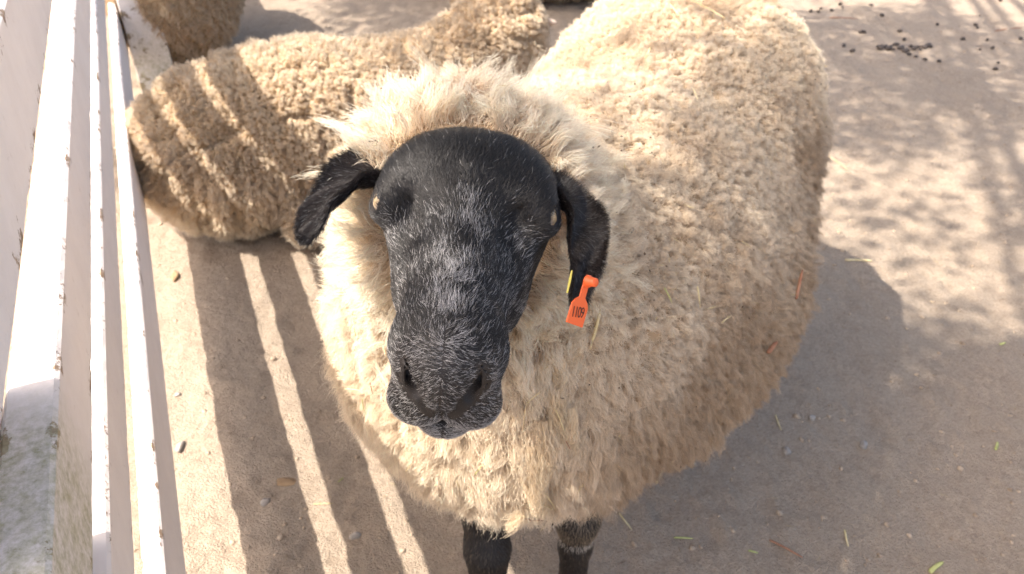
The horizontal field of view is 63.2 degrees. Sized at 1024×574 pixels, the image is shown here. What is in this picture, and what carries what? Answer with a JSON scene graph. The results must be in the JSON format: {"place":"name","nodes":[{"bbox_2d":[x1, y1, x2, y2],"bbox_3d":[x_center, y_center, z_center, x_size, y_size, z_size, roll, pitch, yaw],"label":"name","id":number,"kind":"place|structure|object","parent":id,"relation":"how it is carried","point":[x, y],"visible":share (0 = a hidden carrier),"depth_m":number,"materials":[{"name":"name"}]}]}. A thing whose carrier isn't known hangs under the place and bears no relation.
{"place":"outdoors","nodes":[
{"label":"outdoors","id":0,"kind":"place"},
{"bbox_2d":[3,0,1023,573],"bbox_3d":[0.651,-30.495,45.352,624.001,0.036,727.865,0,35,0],"label":"ground","id":1,"kind":"structure","parent":0,"point":[889,422],"depth_m":2.10,"materials":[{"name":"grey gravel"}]},
{"bbox_2d":[0,0,185,573],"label":"fence","id":2,"kind":"object","parent":1,"relation":"on","point":[65,503],"visible":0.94,"depth_m":1.11,"materials":[{"name":"white paint"}]},
{"bbox_2d":[170,270,178,282],"bbox_3d":[-1.006,-0.031,2.480,0.025,0.014,0.059,-8,36,-12],"label":"dry leaf","id":3,"kind":"object","parent":1,"relation":"on","point":[174,276],"visible":1,"depth_m":2.47,"materials":[{"name":"beige plant"}]},
{"bbox_2d":[105,0,245,65],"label":"sheep","id":4,"kind":"object","parent":1,"relation":"on","point":[193,29],"visible":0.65,"depth_m":3.54},
{"bbox_2d":[175,441,184,452],"bbox_3d":[-0.768,0.370,1.922,0.019,0.020,0.035,1,35,1],"label":"stone","id":5,"kind":"object","parent":1,"relation":"on","point":[179,447],"visible":1,"depth_m":1.92,"materials":[{"name":"white stone"}]},
{"bbox_2d":[260,498,269,506],"bbox_3d":[-0.533,0.464,1.796,0.022,0.015,0.021,-16,38,-21],"label":"stone","id":6,"kind":"object","parent":1,"relation":"on","point":[264,502],"visible":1,"depth_m":1.79,"materials":[{"name":"grey stone"}]},
{"bbox_2d":[276,477,295,485],"bbox_3d":[-0.494,0.428,1.833,0.051,0.005,0.027,-5,36,-7],"label":"dry leaf","id":7,"kind":"object","parent":1,"relation":"on","point":[286,481],"visible":1,"depth_m":1.83,"materials":[{"name":"brown plant"}]},
{"bbox_2d":[114,0,556,250],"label":"sheep","id":8,"kind":"object","parent":1,"relation":"on","point":[230,143],"visible":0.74,"depth_m":2.47},
{"bbox_2d":[349,532,361,539],"bbox_3d":[-0.321,0.512,1.713,0.026,0.018,0.018,2,35,3],"label":"stone","id":9,"kind":"object","parent":1,"relation":"on","point":[354,535],"visible":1,"depth_m":1.71,"materials":[{"name":"grey stone"}]},
{"bbox_2d":[450,0,595,4],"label":"sheep","id":10,"kind":"object","parent":1,"relation":"on","point":[543,1],"visible":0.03,"depth_m":4.64},
{"bbox_2d":[291,0,835,573],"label":"sheep","id":11,"kind":"object","parent":1,"relation":"on","point":[497,242],"visible":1,"depth_m":1.07},
{"bbox_2d":[590,309,600,348],"bbox_3d":[0.099,0.051,0.983,0.004,0.045,0.024,19,39,24],"label":"straw","id":12,"kind":"object","parent":11,"relation":"on","point":[596,327],"visible":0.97,"depth_m":0.98,"materials":[{"name":"beige plant"}]},
{"bbox_2d":[697,286,699,304],"bbox_3d":[0.247,0.014,1.103,0.005,0.026,0.014,0,35,0],"label":"straw","id":13,"kind":"object","parent":11,"relation":"on","point":[698,294],"visible":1,"depth_m":1.10,"materials":[{"name":"beige plant"}]},
{"bbox_2d":[691,0,725,18],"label":"straw","id":14,"kind":"object","parent":11,"relation":"on","point":[707,8],"visible":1,"depth_m":1.56,"materials":[{"name":"beige plant"}]},
{"bbox_2d":[767,341,777,353],"bbox_3d":[0.414,0.096,1.322,0.008,0.005,0.033,25,42,31],"label":"twig","id":15,"kind":"object","parent":11,"relation":"on","point":[770,349],"visible":1,"depth_m":1.32,"materials":[{"name":"brown wood"}]},
{"bbox_2d":[795,269,802,299],"bbox_3d":[0.485,-0.004,1.404,0.006,0.022,0.061,13,37,18],"label":"twig","id":16,"kind":"object","parent":11,"relation":"attached to","point":[799,285],"visible":1,"depth_m":1.40,"materials":[{"name":"brown wood"}]},
{"bbox_2d":[134,53,1016,573],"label":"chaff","id":17,"kind":"object","parent":1,"relation":"on","point":[798,437],"visible":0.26,"depth_m":1.90,"materials":[{"name":"beige plant"}]},
{"bbox_2d":[619,513,631,529],"bbox_3d":[0.236,0.489,1.736,0.004,0.003,0.048,-16,38,-21],"label":"straw","id":18,"kind":"object","parent":1,"relation":"on","point":[625,521],"visible":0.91,"depth_m":1.73,"materials":[{"name":"beige plant"}]},
{"bbox_2d":[674,537,692,538],"bbox_3d":[0.352,0.516,1.710,0.039,0.002,0.007,0,35,0],"label":"straw","id":19,"kind":"object","parent":1,"relation":"on","point":[683,538],"visible":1,"depth_m":1.71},
{"bbox_2d":[769,539,802,557],"bbox_3d":[0.556,0.531,1.688,0.072,0.006,0.006,26,43,31],"label":"twig","id":20,"kind":"object","parent":1,"relation":"on","point":[779,544],"visible":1,"depth_m":1.69,"materials":[{"name":"brown wood"}]},
{"bbox_2d":[782,446,790,454],"bbox_3d":[0.629,0.376,1.910,0.018,0.018,0.024,-9,36,-13],"label":"stone","id":21,"kind":"object","parent":1,"relation":"on","point":[786,450],"visible":1,"depth_m":1.90,"materials":[{"name":"grey stone"}]},
{"bbox_2d":[809,415,814,420],"bbox_3d":[0.722,0.312,2.000,0.015,0.015,0.023,14,38,18],"label":"stone","id":22,"kind":"object","parent":1,"relation":"on","point":[811,417],"visible":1,"depth_m":1.99,"materials":[{"name":"grey stone"}]},
{"bbox_2d":[844,529,848,546],"bbox_3d":[0.689,0.516,1.712,0.009,0.003,0.042,0,35,0],"label":"straw","id":23,"kind":"object","parent":1,"relation":"on","point":[845,534],"visible":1,"depth_m":1.71,"materials":[{"name":"beige plant"}]},
{"bbox_2d":[845,259,871,260],"bbox_3d":[1.062,-0.083,2.549,0.080,0.007,0.012,4,36,5],"label":"stick","id":24,"kind":"object","parent":1,"relation":"on","point":[857,260],"visible":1,"depth_m":2.55,"materials":[{"name":"beige wood"}]},
{"bbox_2d":[859,440,867,449],"bbox_3d":[0.814,0.367,1.926,0.018,0.016,0.028,16,38,21],"label":"stone","id":25,"kind":"object","parent":1,"relation":"on","point":[863,444],"visible":1,"depth_m":1.92,"materials":[{"name":"grey stone"}]},
{"bbox_2d":[876,42,932,54],"bbox_3d":[1.931,-1.186,4.099,0.272,0.029,0.178,-25,42,-31],"label":"dung heap","id":26,"kind":"object","parent":1,"relation":"on","point":[901,48],"visible":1,"depth_m":4.07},
{"bbox_2d":[928,561,943,572],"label":"leaf","id":27,"kind":"object","parent":1,"relation":"on","point":[934,567],"visible":1,"depth_m":1.65,"materials":[{"name":"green plant"}]}
]}

